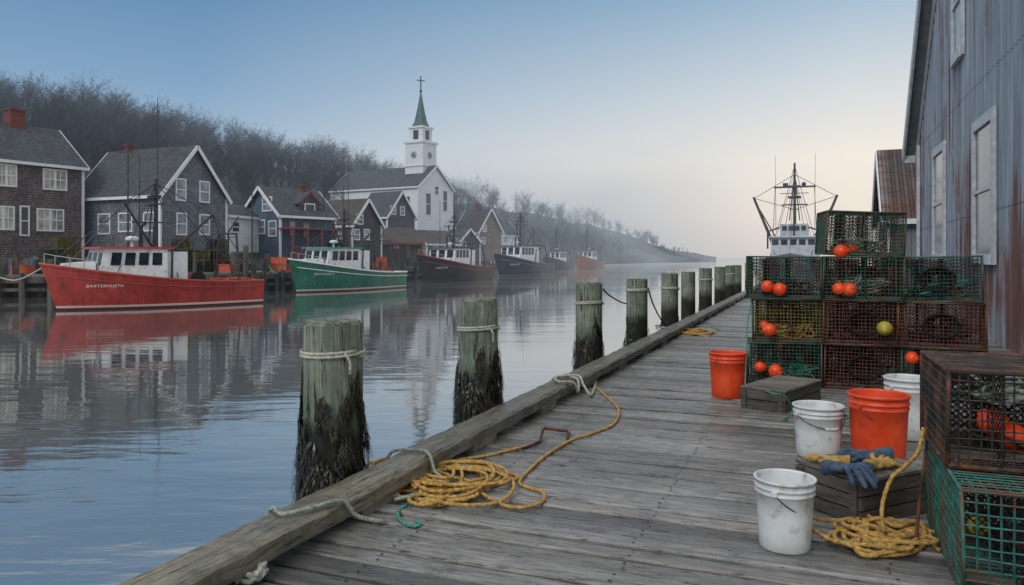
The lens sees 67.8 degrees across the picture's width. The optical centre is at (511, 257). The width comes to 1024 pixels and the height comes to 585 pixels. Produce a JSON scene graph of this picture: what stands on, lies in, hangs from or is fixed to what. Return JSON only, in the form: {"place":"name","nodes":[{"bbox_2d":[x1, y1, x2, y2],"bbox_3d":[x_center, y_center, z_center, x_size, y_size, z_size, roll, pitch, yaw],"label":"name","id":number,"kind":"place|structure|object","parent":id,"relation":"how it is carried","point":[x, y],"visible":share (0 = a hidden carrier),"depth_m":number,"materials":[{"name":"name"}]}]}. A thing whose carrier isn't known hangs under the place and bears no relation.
{"place":"outdoors","nodes":[
{"label":"outdoors","id":0,"kind":"place"},
{"bbox_2d":[0,120,715,270],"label":"hillside","id":1,"kind":"structure","parent":0,"point":[611,255],"depth_m":263.04,"materials":[{"name":"plant"}]},
{"bbox_2d":[0,107,89,264],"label":"shingled house","id":2,"kind":"structure","parent":1,"relation":"on","point":[42,187],"depth_m":51.85,"materials":[{"name":"brown"}]},
{"bbox_2d":[0,205,14,229],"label":"window","id":3,"kind":"structure","parent":2,"relation":"in","point":[7,213],"depth_m":49.71,"materials":[{"name":"glass"}]},
{"bbox_2d":[0,163,16,186],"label":"window","id":4,"kind":"structure","parent":2,"relation":"in","point":[8,172],"depth_m":49.76,"materials":[{"name":"glass"}]},
{"bbox_2d":[19,205,29,235],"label":"window","id":5,"kind":"structure","parent":2,"relation":"in","point":[24,211],"depth_m":50.62,"materials":[{"name":"white paint"}]},
{"bbox_2d":[36,208,63,231],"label":"window","id":6,"kind":"structure","parent":2,"relation":"in","point":[52,220],"depth_m":52.02,"materials":[{"name":"glass"}]},
{"bbox_2d":[43,168,66,190],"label":"window","id":7,"kind":"structure","parent":2,"relation":"in","point":[53,179],"depth_m":52.29,"materials":[{"name":"glass"}]},
{"bbox_2d":[85,144,232,265],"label":"gabled house","id":8,"kind":"structure","parent":1,"relation":"on","point":[188,173],"depth_m":54.42,"materials":[{"name":"grey wood"}]},
{"bbox_2d":[97,213,110,234],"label":"window","id":9,"kind":"structure","parent":8,"relation":"in","point":[101,217],"depth_m":54.14,"materials":[{"name":"glass"}]},
{"bbox_2d":[118,212,132,231],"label":"window","id":10,"kind":"structure","parent":8,"relation":"in","point":[122,217],"depth_m":53.34,"materials":[{"name":"glass"}]},
{"bbox_2d":[175,178,185,200],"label":"window","id":11,"kind":"structure","parent":8,"relation":"in","point":[180,183],"depth_m":53.59,"materials":[{"name":"glass"}]},
{"bbox_2d":[176,212,186,234],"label":"window","id":12,"kind":"structure","parent":8,"relation":"in","point":[181,219],"depth_m":53.67,"materials":[{"name":"glass"}]},
{"bbox_2d":[199,180,209,202],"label":"window","id":13,"kind":"structure","parent":8,"relation":"in","point":[204,186],"depth_m":55.59,"materials":[{"name":"glass"}]},
{"bbox_2d":[227,204,260,253],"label":"white shed","id":14,"kind":"structure","parent":1,"relation":"on","point":[241,227],"depth_m":61.90,"materials":[{"name":"wood"}]},
{"bbox_2d":[245,185,349,261],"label":"blue house","id":15,"kind":"structure","parent":1,"relation":"on","point":[293,220],"depth_m":63.56,"materials":[{"name":"wood"}]},
{"bbox_2d":[0,69,688,254],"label":"bare woodland","id":16,"kind":"object","parent":1,"relation":"on","point":[252,155],"visible":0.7,"depth_m":116.92,"materials":[{"name":"grey plant"}]},
{"bbox_2d":[327,198,385,261],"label":"brown cottage","id":17,"kind":"structure","parent":1,"relation":"on","point":[364,211],"depth_m":73.91,"materials":[{"name":"wood"}]},
{"bbox_2d":[328,76,455,230],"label":"white church","id":18,"kind":"structure","parent":1,"relation":"on","point":[421,181],"depth_m":109.01,"materials":[{"name":"wood"}]},
{"bbox_2d":[368,191,418,229],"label":"dark gabled house","id":19,"kind":"structure","parent":1,"relation":"on","point":[394,209],"depth_m":96.11,"materials":[{"name":"wood"}]},
{"bbox_2d":[455,203,504,260],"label":"brown house","id":20,"kind":"structure","parent":1,"relation":"on","point":[485,226],"depth_m":120.33,"materials":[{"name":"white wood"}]},
{"bbox_2d":[0,258,875,584],"bbox_3d":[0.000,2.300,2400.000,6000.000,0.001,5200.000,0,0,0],"label":"water","id":21,"kind":"structure","parent":0,"point":[134,442],"depth_m":12.79,"materials":[{"name":"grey liquid"}]},
{"bbox_2d":[1,258,7,296],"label":"wharf piling","id":22,"kind":"object","parent":21,"relation":"in","point":[4,266],"visible":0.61,"depth_m":43.87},
{"bbox_2d":[11,255,18,296],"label":"wharf piling","id":23,"kind":"object","parent":21,"relation":"in","point":[15,264],"visible":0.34,"depth_m":44.35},
{"bbox_2d":[38,97,264,310],"bbox_3d":[-16.831,-2.425,35.927,4.122,10.150,9.649,0,0,43],"label":"fishing boat","id":24,"kind":"object","parent":21,"relation":"on","point":[154,275],"visible":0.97,"depth_m":34.46,"materials":[{"name":"red paint"}]},
{"bbox_2d":[0,252,497,297],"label":"timber wharf","id":25,"kind":"structure","parent":21,"relation":"in","point":[34,285],"depth_m":49.92,"materials":[{"name":"wood"}]},
{"bbox_2d":[38,261,64,273],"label":"lobster trap","id":26,"kind":"object","parent":25,"relation":"on","point":[56,262],"visible":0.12,"depth_m":46.09,"materials":[{"name":"green metal"}]},
{"bbox_2d":[39,249,67,261],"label":"lobster trap","id":27,"kind":"object","parent":26,"relation":"on","point":[50,251],"visible":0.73,"depth_m":46.26,"materials":[{"name":"teal metal"}]},
{"bbox_2d":[120,144,135,246],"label":"utility pole","id":28,"kind":"object","parent":25,"relation":"on","point":[127,152],"visible":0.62,"depth_m":46.97,"materials":[{"name":"metal"}]},
{"bbox_2d":[270,257,286,270],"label":"fish tote","id":29,"kind":"object","parent":25,"relation":"on","point":[277,264],"visible":0.83,"depth_m":55.66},
{"bbox_2d":[382,227,425,276],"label":"wharf store","id":30,"kind":"structure","parent":25,"relation":"on","point":[400,238],"depth_m":82.12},
{"bbox_2d":[416,230,462,255],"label":"harbour store","id":31,"kind":"structure","parent":25,"relation":"on","point":[427,236],"depth_m":100.25,"materials":[{"name":"white paint"}]},
{"bbox_2d":[450,228,481,264],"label":"net shed","id":32,"kind":"structure","parent":25,"relation":"on","point":[466,231],"depth_m":110.20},
{"bbox_2d":[490,220,518,262],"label":"pale cottage","id":33,"kind":"structure","parent":25,"relation":"on","point":[506,225],"depth_m":130.84,"materials":[{"name":"wood"}]},
{"bbox_2d":[290,318,372,502],"bbox_3d":[-1.191,1.782,5.073,0.546,2.736,0.536,0,0,22],"label":"mooring post","id":34,"kind":"object","parent":21,"relation":"in","point":[331,438],"visible":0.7,"depth_m":4.89,"materials":[{"name":"grey wood"}]},
{"bbox_2d":[288,156,407,292],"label":"fishing boat","id":35,"kind":"object","parent":21,"relation":"on","point":[330,269],"visible":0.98,"depth_m":52.02,"materials":[{"name":"green paint"}]},
{"bbox_2d":[416,212,494,281],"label":"fishing boat","id":36,"kind":"object","parent":21,"relation":"on","point":[446,264],"visible":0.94,"depth_m":73.83,"materials":[{"name":"paint"}]},
{"bbox_2d":[452,297,504,425],"bbox_3d":[-0.318,1.767,7.257,0.525,2.766,0.512,0,0,22],"label":"mooring post","id":37,"kind":"object","parent":21,"relation":"in","point":[478,378],"visible":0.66,"depth_m":7.09,"materials":[{"name":"grey wood"}]},
{"bbox_2d":[494,212,554,276],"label":"fishing boat","id":38,"kind":"object","parent":21,"relation":"on","point":[519,259],"visible":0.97,"depth_m":93.70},
{"bbox_2d":[542,227,575,270],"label":"fishing boat","id":39,"kind":"object","parent":21,"relation":"on","point":[559,259],"visible":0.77,"depth_m":129.49,"materials":[{"name":"brown paint"}]},
{"bbox_2d":[118,283,1023,584],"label":"wooden pier","id":40,"kind":"structure","parent":21,"relation":"in","point":[654,485],"depth_m":4.63,"materials":[{"name":"grey wood"}]},
{"bbox_2d":[234,561,268,584],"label":"rope knot","id":41,"kind":"object","parent":40,"relation":"on","point":[259,572],"visible":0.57,"depth_m":3.58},
{"bbox_2d":[265,498,383,523],"bbox_3d":[-0.940,1.520,4.452,0.393,0.361,1.031,0,0,34],"label":"mooring line","id":42,"kind":"object","parent":40,"relation":"on","point":[350,508],"visible":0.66,"depth_m":4.20,"materials":[{"name":"grey fabric"}]},
{"bbox_2d":[396,503,421,527],"bbox_3d":[-0.632,1.538,4.542,0.124,0.023,0.409,0,0,-19],"label":"rope end","id":43,"kind":"object","parent":40,"relation":"on","point":[417,525],"visible":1,"depth_m":4.42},
{"bbox_2d":[386,448,449,500],"bbox_3d":[-0.613,1.441,5.086,0.416,0.207,0.626,0,0,-15],"label":"mooring line","id":44,"kind":"object","parent":40,"relation":"on","point":[404,497],"visible":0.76,"depth_m":5.26,"materials":[{"name":"grey fabric"}]},
{"bbox_2d":[366,444,528,481],"bbox_3d":[-0.488,1.502,5.774,0.746,0.102,1.361,0,0,26],"label":"yellow rope","id":45,"kind":"object","parent":40,"relation":"on","point":[448,476],"visible":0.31,"depth_m":5.47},
{"bbox_2d":[393,383,619,509],"bbox_3d":[0.292,1.506,7.026,1.338,0.089,5.102,0,0,20],"label":"yellow rope","id":46,"kind":"object","parent":40,"relation":"on","point":[435,496],"visible":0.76,"depth_m":5.01,"materials":[{"name":"fabric"}]},
{"bbox_2d":[521,427,570,449],"bbox_3d":[0.317,1.511,6.385,0.268,0.077,0.666,0,0,21],"label":"iron hook","id":47,"kind":"object","parent":40,"relation":"on","point":[541,436],"visible":0.98,"depth_m":6.48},
{"bbox_2d":[550,374,596,395],"bbox_3d":[0.729,1.435,8.962,0.514,0.236,1.414,0,0,10],"label":"knotted rope","id":48,"kind":"object","parent":40,"relation":"on","point":[574,376],"visible":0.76,"depth_m":8.51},
{"bbox_2d":[658,328,716,336],"bbox_3d":[3.552,1.504,15.502,1.156,0.101,1.081,0,0,28],"label":"yellow rope","id":49,"kind":"object","parent":40,"relation":"on","point":[690,332],"visible":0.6,"depth_m":15.37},
{"bbox_2d":[708,350,746,399],"bbox_3d":[2.397,1.300,8.470,0.422,0.500,0.414,0,0,-34],"label":"bucket","id":50,"kind":"object","parent":40,"relation":"on","point":[727,369],"visible":0.99,"depth_m":8.31,"materials":[{"name":"orange plastic"}]},
{"bbox_2d":[746,305,792,420],"bbox_3d":[2.706,1.044,8.174,0.245,0.995,2.084,0,0,7],"label":"pale line","id":51,"kind":"object","parent":40,"relation":"on","point":[791,413],"visible":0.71,"depth_m":8.48,"materials":[{"name":"teal fabric"}]},
{"bbox_2d":[740,375,821,412],"bbox_3d":[2.856,1.437,8.078,0.483,0.219,1.016,0,0,42],"label":"wooden box","id":52,"kind":"object","parent":40,"relation":"on","point":[790,388],"visible":0.99,"depth_m":7.82,"materials":[{"name":"grey wood"}]},
{"bbox_2d":[746,337,822,386],"bbox_3d":[3.365,1.284,9.457,0.881,0.519,0.657,-1,0,19],"label":"lobster trap","id":53,"kind":"object","parent":40,"relation":"on","point":[762,357],"visible":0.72,"depth_m":9.29,"materials":[{"name":"green metal"}]},
{"bbox_2d":[751,298,827,342],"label":"lobster trap","id":54,"kind":"object","parent":53,"relation":"on","point":[757,335],"visible":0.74,"depth_m":9.29,"materials":[{"name":"yellow metal"}]},
{"bbox_2d":[746,256,824,300],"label":"lobster trap","id":55,"kind":"object","parent":54,"relation":"on","point":[767,270],"visible":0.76,"depth_m":9.26,"materials":[{"name":"green metal"}]},
{"bbox_2d":[765,278,818,295],"bbox_3d":[3.426,0.368,9.409,0.642,0.227,0.403,0,0,0],"label":"rope tangle","id":56,"kind":"object","parent":55,"relation":"in","point":[803,289],"visible":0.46,"depth_m":9.31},
{"bbox_2d":[760,323,814,337],"bbox_3d":[3.416,0.897,9.411,0.612,0.180,0.410,0,0,0],"label":"rope tangle","id":57,"kind":"object","parent":54,"relation":"in","point":[783,330],"visible":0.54,"depth_m":9.33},
{"bbox_2d":[765,361,817,378],"bbox_3d":[3.401,1.393,9.352,0.584,0.218,0.428,0,0,0],"label":"rope tangle","id":58,"kind":"object","parent":53,"relation":"in","point":[797,373],"visible":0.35,"depth_m":9.29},
{"bbox_2d":[753,468,816,554],"bbox_3d":[1.464,1.363,4.090,0.322,0.375,0.332,0,0,38],"label":"bucket","id":59,"kind":"object","parent":40,"relation":"on","point":[785,501],"visible":1,"depth_m":3.98,"materials":[{"name":"white plastic"}]},
{"bbox_2d":[756,344,827,376],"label":"lobster trap","id":60,"kind":"object","parent":40,"relation":"on","point":[791,355],"visible":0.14,"depth_m":10.04,"materials":[{"name":"green metal"}]},
{"bbox_2d":[755,300,818,334],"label":"lobster trap","id":61,"kind":"object","parent":60,"relation":"on","point":[786,312],"visible":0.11,"depth_m":10.06,"materials":[{"name":"brown metal"}]},
{"bbox_2d":[792,400,844,457],"bbox_3d":[2.397,1.350,5.962,0.396,0.400,0.388,0,0,-14],"label":"bucket","id":62,"kind":"object","parent":40,"relation":"on","point":[819,424],"visible":0.94,"depth_m":5.83,"materials":[{"name":"white plastic"}]},
{"bbox_2d":[826,345,893,376],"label":"lobster trap","id":63,"kind":"object","parent":40,"relation":"on","point":[857,361],"visible":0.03,"depth_m":9.83,"materials":[{"name":"brown metal"}]},
{"bbox_2d":[828,302,893,337],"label":"lobster trap","id":64,"kind":"object","parent":63,"relation":"on","point":[857,320],"visible":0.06,"depth_m":9.78,"materials":[{"name":"brown metal"}]},
{"bbox_2d":[825,258,894,292],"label":"lobster trap","id":65,"kind":"object","parent":64,"relation":"on","point":[860,268],"visible":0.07,"depth_m":9.81,"materials":[{"name":"teal metal"}]},
{"bbox_2d":[796,449,926,523],"bbox_3d":[2.167,1.411,4.725,0.637,0.269,0.503,0,0,-26],"label":"wooden box","id":66,"kind":"object","parent":40,"relation":"on","point":[836,488],"visible":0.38,"depth_m":4.53,"materials":[{"name":"brown wood"}]},
{"bbox_2d":[804,453,849,463],"bbox_3d":[1.950,1.252,4.716,0.265,0.071,0.160,0,0,20],"label":"work glove","id":67,"kind":"object","parent":66,"relation":"on","point":[820,457],"visible":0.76,"depth_m":4.70,"materials":[{"name":"beige leather"}]},
{"bbox_2d":[820,459,878,488],"bbox_3d":[1.995,1.258,4.462,0.213,0.140,0.396,0,0,-7],"label":"work glove","id":68,"kind":"object","parent":66,"relation":"on","point":[827,467],"visible":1,"depth_m":4.37,"materials":[{"name":"blue fabric"}]},
{"bbox_2d":[836,446,894,462],"bbox_3d":[2.220,1.246,4.766,0.360,0.096,0.218,0,6,-10],"label":"work glove","id":69,"kind":"object","parent":66,"relation":"on","point":[860,455],"visible":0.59,"depth_m":4.78,"materials":[{"name":"blue fabric"}]},
{"bbox_2d":[862,452,901,470],"bbox_3d":[2.229,1.237,4.615,0.298,0.080,0.190,0,14,-30],"label":"work glove","id":70,"kind":"object","parent":66,"relation":"on","point":[882,461],"visible":0.84,"depth_m":4.57,"materials":[{"name":"beige leather"}]},
{"bbox_2d":[822,343,906,388],"bbox_3d":[4.212,1.284,9.180,0.886,0.519,0.653,1,0,18],"label":"lobster trap","id":71,"kind":"object","parent":40,"relation":"on","point":[866,363],"visible":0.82,"depth_m":8.99,"materials":[{"name":"brown metal"}]},
{"bbox_2d":[819,300,905,346],"bbox_3d":[4.174,0.764,9.124,0.886,0.519,0.653,0,0,18],"label":"lobster trap","id":72,"kind":"object","parent":71,"relation":"on","point":[866,332],"visible":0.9,"depth_m":8.94,"materials":[{"name":"brown metal"}]},
{"bbox_2d":[821,256,904,301],"bbox_3d":[4.162,0.244,9.079,0.881,0.519,0.657,0,0,21],"label":"lobster trap","id":73,"kind":"object","parent":72,"relation":"on","point":[889,294],"visible":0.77,"depth_m":8.89,"materials":[{"name":"green metal"}]},
{"bbox_2d":[815,210,906,255],"bbox_3d":[4.168,-0.276,9.144,0.884,0.519,0.660,3,1,12],"label":"lobster trap","id":74,"kind":"object","parent":73,"relation":"on","point":[824,232],"visible":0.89,"depth_m":8.96,"materials":[{"name":"green metal"}]},
{"bbox_2d":[832,238,885,254],"bbox_3d":[4.171,-0.124,9.109,0.689,0.216,0.422,0,0,0],"label":"rope tangle","id":75,"kind":"object","parent":74,"relation":"in","point":[869,247],"visible":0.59,"depth_m":8.97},
{"bbox_2d":[833,276,891,295],"bbox_3d":[4.144,0.348,9.052,0.646,0.249,0.418,0,0,0],"label":"rope tangle","id":76,"kind":"object","parent":73,"relation":"in","point":[859,282],"visible":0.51,"depth_m":8.96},
{"bbox_2d":[876,321,892,335],"bbox_3d":[4.215,0.802,8.620,0.164,0.164,0.163,0,0,-17],"label":"float buoy","id":77,"kind":"object","parent":72,"relation":"attached to","point":[884,328],"visible":1,"depth_m":8.57,"materials":[{"name":"yellow plastic"}]},
{"bbox_2d":[812,514,940,557],"bbox_3d":[2.014,1.508,4.179,0.746,0.088,0.524,0,0,-9],"label":"yellow rope","id":78,"kind":"object","parent":40,"relation":"on","point":[870,534],"visible":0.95,"depth_m":4.09,"materials":[{"name":"fabric"}]},
{"bbox_2d":[847,388,910,459],"bbox_3d":[2.782,1.290,5.784,0.449,0.520,0.442,0,0,-29],"label":"bucket","id":79,"kind":"object","parent":40,"relation":"on","point":[879,418],"visible":0.8,"depth_m":5.63,"materials":[{"name":"orange plastic"}]},
{"bbox_2d":[871,149,915,294],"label":"rusty roofed shed","id":80,"kind":"structure","parent":40,"relation":"on","point":[894,183],"depth_m":30.43,"materials":[{"name":"grey"}]},
{"bbox_2d":[883,374,923,441],"bbox_3d":[3.415,1.290,6.568,0.406,0.520,0.398,0,0,-23],"label":"bucket","id":81,"kind":"object","parent":40,"relation":"on","point":[908,383],"visible":0.51,"depth_m":6.41,"materials":[{"name":"white plastic"}]},
{"bbox_2d":[895,347,988,395],"bbox_3d":[4.981,1.284,8.869,0.885,0.519,0.654,-1,0,23],"label":"lobster trap","id":82,"kind":"object","parent":40,"relation":"on","point":[916,368],"visible":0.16,"depth_m":8.75,"materials":[{"name":"brown metal"}]},
{"bbox_2d":[897,302,987,350],"bbox_3d":[4.939,0.764,8.795,0.886,0.519,0.653,0,0,26],"label":"lobster trap","id":83,"kind":"object","parent":82,"relation":"on","point":[950,322],"visible":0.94,"depth_m":8.62,"materials":[{"name":"brown metal"}]},
{"bbox_2d":[895,255,983,302],"bbox_3d":[4.939,0.244,8.813,0.885,0.519,0.654,-1,-1,31],"label":"lobster trap","id":84,"kind":"object","parent":83,"relation":"on","point":[940,271],"visible":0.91,"depth_m":8.64,"materials":[{"name":"teal metal"}]},
{"bbox_2d":[905,278,972,296],"bbox_3d":[4.942,0.355,8.809,0.691,0.230,0.450,0,0,0],"label":"rope tangle","id":85,"kind":"object","parent":84,"relation":"in","point":[948,293],"visible":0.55,"depth_m":8.73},
{"bbox_2d":[906,325,974,343],"bbox_3d":[4.964,0.892,8.856,0.682,0.224,0.361,0,0,0],"label":"rope tangle","id":86,"kind":"object","parent":83,"relation":"in","point":[930,339],"visible":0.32,"depth_m":8.78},
{"bbox_2d":[902,0,1023,353],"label":"corrugated warehouse","id":87,"kind":"structure","parent":40,"relation":"on","point":[963,145],"depth_m":15.33,"materials":[{"name":"grey metal"}]},
{"bbox_2d":[931,140,945,259],"bbox_3d":[11.048,-1.395,19.766,0.090,2.989,2.100,0,0,22],"label":"window","id":88,"kind":"structure","parent":87,"relation":"in","point":[938,155],"depth_m":19.84,"materials":[{"name":"grey glass"}]},
{"bbox_2d":[950,0,964,69],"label":"window","id":89,"kind":"structure","parent":87,"relation":"in","point":[957,7],"depth_m":17.20,"materials":[{"name":"grey glass"}]},
{"bbox_2d":[971,106,996,264],"bbox_3d":[8.958,-1.286,14.516,0.090,2.831,2.000,0,0,22],"label":"window","id":90,"kind":"structure","parent":87,"relation":"in","point":[983,130],"depth_m":14.37,"materials":[{"name":"grey glass"}]},
{"bbox_2d":[924,437,1023,584],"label":"lobster trap","id":91,"kind":"object","parent":40,"relation":"on","point":[947,501],"visible":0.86,"depth_m":3.65,"materials":[{"name":"teal metal"}]},
{"bbox_2d":[920,350,1023,473],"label":"lobster trap","id":92,"kind":"object","parent":91,"relation":"on","point":[939,370],"visible":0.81,"depth_m":3.86,"materials":[{"name":"black metal"}]},
{"bbox_2d":[879,427,925,539],"bbox_3d":[2.122,1.240,4.155,0.398,0.593,0.123,0,0,-43],"label":"yellow rope","id":93,"kind":"object","parent":92,"relation":"hanging from","point":[897,472],"visible":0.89,"depth_m":4.10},
{"bbox_2d":[915,396,927,545],"bbox_3d":[2.272,1.166,4.218,0.037,0.739,0.442,0,0,35],"label":"dark line","id":94,"kind":"object","parent":92,"relation":"hanging from","point":[921,486],"visible":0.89,"depth_m":4.23,"materials":[{"name":"fabric"}]},
{"bbox_2d":[954,374,1023,405],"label":"rope tangle","id":95,"kind":"object","parent":92,"relation":"in","point":[1009,397],"visible":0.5,"depth_m":3.89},
{"bbox_2d":[976,407,1008,434],"bbox_3d":[2.486,0.847,3.940,0.144,0.144,0.143,0,0,45],"label":"float buoy","id":96,"kind":"object","parent":92,"relation":"in","point":[985,424],"visible":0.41,"depth_m":3.91,"materials":[{"name":"orange plastic"}]},
{"bbox_2d":[971,420,1023,448],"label":"rope tangle","id":97,"kind":"object","parent":92,"relation":"in","point":[1020,445],"visible":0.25,"depth_m":3.85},
{"bbox_2d":[996,421,1023,450],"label":"float buoy","id":98,"kind":"object","parent":92,"relation":"in","point":[1018,428],"visible":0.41,"depth_m":3.85,"materials":[{"name":"orange plastic"}]},
{"bbox_2d":[571,282,604,370],"bbox_3d":[1.095,1.750,10.800,0.525,2.801,0.510,0,0,22],"label":"mooring post","id":99,"kind":"object","parent":21,"relation":"in","point":[589,344],"visible":0.48,"depth_m":10.64,"materials":[{"name":"grey wood"}]},
{"bbox_2d":[574,227,604,269],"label":"fishing boat","id":100,"kind":"object","parent":21,"relation":"on","point":[587,259],"visible":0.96,"depth_m":143.37,"materials":[{"name":"red paint"}]},
{"bbox_2d":[622,278,649,346],"bbox_3d":[2.247,1.764,13.707,0.510,2.771,0.514,0,0,22],"label":"mooring post","id":101,"kind":"object","parent":21,"relation":"in","point":[637,291],"visible":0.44,"depth_m":13.54,"materials":[{"name":"grey wood"}]},
{"bbox_2d":[660,273,679,328],"bbox_3d":[3.471,1.747,16.788,0.480,2.805,0.502,0,0,22],"label":"mooring post","id":102,"kind":"object","parent":21,"relation":"in","point":[669,288],"visible":0.48,"depth_m":16.63,"materials":[{"name":"grey wood"}]},
{"bbox_2d":[681,271,694,319],"bbox_3d":[4.470,1.752,19.260,0.453,2.795,0.473,0,0,5],"label":"mooring post","id":103,"kind":"object","parent":21,"relation":"in","point":[687,294],"visible":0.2,"depth_m":19.11,"materials":[{"name":"grey wood"}]},
{"bbox_2d":[697,268,712,311],"bbox_3d":[5.657,1.727,22.264,0.529,2.846,0.494,0,0,22],"label":"mooring post","id":104,"kind":"object","parent":21,"relation":"in","point":[705,278],"visible":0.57,"depth_m":22.11,"materials":[{"name":"grey wood"}]},
{"bbox_2d":[713,267,724,303],"bbox_3d":[6.964,1.728,25.558,0.457,2.845,0.472,0,0,22],"label":"mooring post","id":105,"kind":"object","parent":21,"relation":"in","point":[719,284],"visible":0.3,"depth_m":25.41,"materials":[{"name":"grey wood"}]},
{"bbox_2d":[725,265,735,298],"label":"mooring post","id":106,"kind":"object","parent":21,"relation":"in","point":[730,291],"visible":0.53,"depth_m":28.49,"materials":[{"name":"grey wood"}]},
{"bbox_2d":[734,265,741,294],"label":"mooring post","id":107,"kind":"object","parent":21,"relation":"in","point":[738,278],"visible":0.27,"depth_m":31.14,"materials":[{"name":"grey wood"}]},
{"bbox_2d":[753,158,837,286],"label":"fishing trawler","id":108,"kind":"object","parent":21,"relation":"on","point":[794,239],"visible":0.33,"depth_m":60.77,"materials":[{"name":"grey paint"}]},
{"bbox_2d":[0,0,916,257],"label":"sky","id":109,"kind":"structure","parent":0,"point":[668,118],"materials":[{"name":"blue"}]},
{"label":"lobster trap","id":110,"kind":"object","parent":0,"visible":0},
{"bbox_2d":[53,249,80,260],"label":"lobster trap","id":111,"kind":"object","parent":110,"relation":"on","point":[73,252],"visible":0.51,"depth_m":47.06,"materials":[{"name":"green metal"}]},
{"bbox_2d":[52,237,81,248],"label":"lobster trap","id":112,"kind":"object","parent":111,"relation":"on","point":[67,243],"visible":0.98,"depth_m":46.99,"materials":[{"name":"brown metal"}]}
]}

